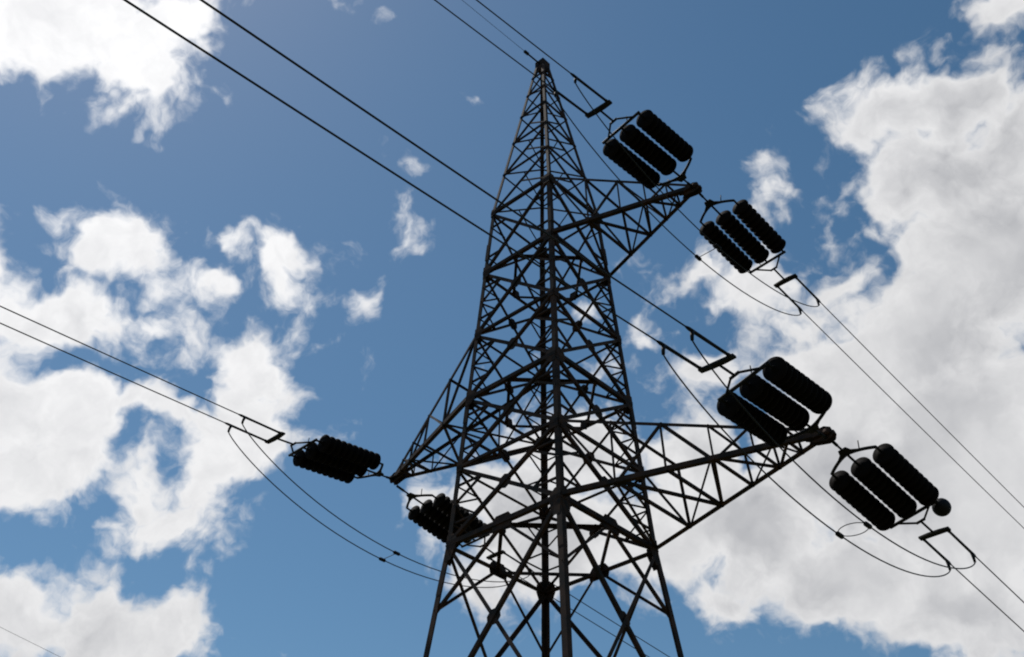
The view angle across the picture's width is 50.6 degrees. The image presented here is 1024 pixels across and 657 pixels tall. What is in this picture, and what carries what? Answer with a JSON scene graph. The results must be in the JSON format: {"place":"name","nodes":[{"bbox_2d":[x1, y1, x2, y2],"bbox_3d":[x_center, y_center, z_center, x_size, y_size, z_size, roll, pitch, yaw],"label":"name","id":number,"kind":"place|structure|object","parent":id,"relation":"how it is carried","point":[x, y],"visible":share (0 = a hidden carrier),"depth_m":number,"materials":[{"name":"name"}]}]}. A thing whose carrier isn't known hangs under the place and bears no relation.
{"place":"outdoors","nodes":[
{"label":"outdoors","id":0,"kind":"place"},
{"bbox_2d":[0,0,1023,656],"label":"sky","id":1,"kind":"structure","parent":0,"point":[163,213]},
{"bbox_3d":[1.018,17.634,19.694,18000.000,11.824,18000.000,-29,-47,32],"label":"ground","id":2,"kind":"structure","parent":0,"visible":0},
{"bbox_2d":[389,58,836,656],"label":"lattice tower","id":3,"kind":"structure","parent":2,"relation":"on","point":[559,502],"depth_m":30.70,"materials":[{"name":"metal"}]},
{"bbox_2d":[265,432,393,483],"bbox_3d":[-5.485,4.085,33.806,1.760,0.550,4.850,-30,-40,31],"label":"insulator set","id":4,"kind":"object","parent":3,"relation":"attached to","point":[336,459],"visible":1,"depth_m":33.53,"materials":[{"name":"ceramic"}]},
{"bbox_2d":[0,323,268,442],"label":"conductor wire","id":5,"kind":"object","parent":4,"relation":"attached to","point":[242,430],"visible":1,"depth_m":30.00,"materials":[{"name":"metal"}]},
{"bbox_2d":[228,432,506,587],"bbox_3d":[-4.059,6.548,34.468,0.034,1.803,12.410,-29,-47,32],"label":"jumper wire","id":6,"kind":"object","parent":5,"relation":"hanging from","point":[338,534],"visible":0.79,"depth_m":32.83,"materials":[{"name":"metal"}]},
{"bbox_2d":[0,306,282,434],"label":"conductor wire","id":7,"kind":"object","parent":4,"relation":"attached to","point":[256,422],"visible":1,"depth_m":29.62,"materials":[{"name":"metal"}]},
{"bbox_2d":[242,423,529,581],"bbox_3d":[-3.572,6.274,34.117,0.034,1.803,12.410,-29,-47,32],"label":"jumper wire","id":8,"kind":"object","parent":7,"relation":"hanging from","point":[348,524],"visible":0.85,"depth_m":32.42,"materials":[{"name":"metal"}]},
{"bbox_2d":[379,551,399,561],"bbox_3d":[-3.819,7.102,33.746,0.770,0.105,0.260,-29,-47,32],"label":"spacer","id":9,"kind":"object","parent":8,"relation":"attached to","point":[394,553],"visible":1,"depth_m":33.77,"materials":[{"name":"black metal"}]},
{"bbox_2d":[396,485,505,559],"bbox_3d":[-2.138,6.529,36.540,1.760,0.550,4.850,-30,-56,31],"label":"insulator set","id":10,"kind":"object","parent":3,"relation":"attached to","point":[431,516],"visible":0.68,"depth_m":36.23,"materials":[{"name":"ceramic"}]},
{"bbox_2d":[488,558,648,656],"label":"conductor wire","id":11,"kind":"object","parent":10,"relation":"attached to","point":[507,569],"visible":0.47,"depth_m":40.47,"materials":[{"name":"metal"}]},
{"bbox_2d":[502,552,668,656],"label":"conductor wire","id":12,"kind":"object","parent":10,"relation":"attached to","point":[511,557],"visible":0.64,"depth_m":39.86,"materials":[{"name":"metal"}]},
{"bbox_2d":[462,0,539,62],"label":"earth wire","id":13,"kind":"object","parent":3,"relation":"attached to","point":[527,53],"visible":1,"depth_m":40.95,"materials":[{"name":"metal"}]},
{"bbox_2d":[585,100,692,188],"bbox_3d":[3.789,-4.981,30.210,1.760,0.550,4.850,-39,-42,22],"label":"insulator set","id":14,"kind":"object","parent":3,"relation":"attached to","point":[662,134],"visible":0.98,"depth_m":29.95,"materials":[{"name":"ceramic"}]},
{"bbox_2d":[434,0,589,116],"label":"conductor wire","id":15,"kind":"object","parent":14,"relation":"attached to","point":[556,92],"visible":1,"depth_m":27.29,"materials":[{"name":"metal"}]},
{"bbox_2d":[555,96,800,315],"bbox_3d":[5.237,-2.665,30.988,0.033,1.772,12.417,-29,-47,32],"label":"jumper wire","id":16,"kind":"object","parent":15,"relation":"hanging from","point":[658,220],"visible":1,"depth_m":29.31,"materials":[{"name":"metal"}]},
{"bbox_2d":[694,244,720,260],"bbox_3d":[5.476,-2.126,30.278,0.770,0.105,0.260,-29,-47,32],"label":"spacer","id":17,"kind":"object","parent":16,"relation":"attached to","point":[699,258],"visible":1,"depth_m":30.30,"materials":[{"name":"black metal"}]},
{"bbox_2d":[476,0,609,103],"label":"conductor wire","id":18,"kind":"object","parent":14,"relation":"attached to","point":[576,78],"visible":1,"depth_m":27.22,"materials":[{"name":"metal"}]},
{"bbox_2d":[575,82,818,306],"bbox_3d":[5.724,-2.940,30.637,0.033,1.772,12.417,-29,-47,32],"label":"jumper wire","id":19,"kind":"object","parent":18,"relation":"hanging from","point":[677,208],"visible":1,"depth_m":28.94,"materials":[{"name":"metal"}]},
{"bbox_2d":[699,193,797,287],"bbox_3d":[7.090,-2.774,33.192,1.760,0.550,4.850,-33,-55,28],"label":"insulator set","id":20,"kind":"object","parent":3,"relation":"attached to","point":[760,227],"visible":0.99,"depth_m":32.99,"materials":[{"name":"ceramic"}]},
{"bbox_2d":[776,285,1023,527],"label":"conductor wire","id":21,"kind":"object","parent":20,"relation":"attached to","point":[792,301],"visible":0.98,"depth_m":37.97,"materials":[{"name":"metal"}]},
{"bbox_2d":[794,276,1023,506],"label":"conductor wire","id":22,"kind":"object","parent":20,"relation":"attached to","point":[809,291],"visible":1,"depth_m":36.75,"materials":[{"name":"metal"}]},
{"bbox_2d":[698,353,831,446],"bbox_3d":[5.551,1.568,22.902,1.760,0.550,4.850,-41,-45,20],"label":"insulator set","id":23,"kind":"object","parent":3,"relation":"attached to","point":[787,378],"visible":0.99,"depth_m":22.57,"materials":[{"name":"ceramic"}]},
{"bbox_2d":[123,0,704,371],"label":"conductor wire","id":24,"kind":"object","parent":23,"relation":"attached to","point":[664,346],"visible":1,"depth_m":16.39,"materials":[{"name":"metal"}]},
{"bbox_2d":[663,354,950,576],"bbox_3d":[7.025,3.872,23.648,0.033,1.451,12.426,-29,-47,32],"label":"jumper wire","id":25,"kind":"object","parent":24,"relation":"attached to","point":[735,443],"visible":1,"depth_m":21.85,"materials":[{"name":"metal"}]},
{"bbox_2d":[835,521,871,538],"bbox_3d":[7.266,4.291,23.032,0.770,0.105,0.581,-29,-47,32],"label":"spacer","id":26,"kind":"object","parent":25,"relation":"attached to","point":[866,525],"visible":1,"depth_m":23.03,"materials":[{"name":"black metal"}]},
{"bbox_2d":[200,0,732,358],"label":"conductor wire","id":27,"kind":"object","parent":23,"relation":"attached to","point":[693,332],"visible":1,"depth_m":16.36,"materials":[{"name":"metal"}]},
{"bbox_2d":[692,340,975,568],"bbox_3d":[7.512,3.597,23.297,0.033,1.451,12.426,-29,-47,32],"label":"jumper wire","id":28,"kind":"object","parent":27,"relation":"hanging from","point":[770,437],"visible":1,"depth_m":21.52,"materials":[{"name":"metal"}]},
{"bbox_2d":[829,440,950,540],"bbox_3d":[8.889,3.821,25.815,1.760,0.550,4.850,-38,-59,23],"label":"insulator set","id":29,"kind":"object","parent":3,"relation":"attached to","point":[900,469],"visible":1,"depth_m":25.60,"materials":[{"name":"ceramic"}]},
{"bbox_2d":[921,538,1023,631],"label":"conductor wire","id":30,"kind":"object","parent":29,"relation":"attached to","point":[948,562],"visible":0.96,"depth_m":27.81,"materials":[{"name":"metal"}]},
{"bbox_2d":[946,530,1023,602],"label":"conductor wire","id":31,"kind":"object","parent":29,"relation":"attached to","point":[973,555],"visible":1,"depth_m":27.38,"materials":[{"name":"metal"}]}
]}

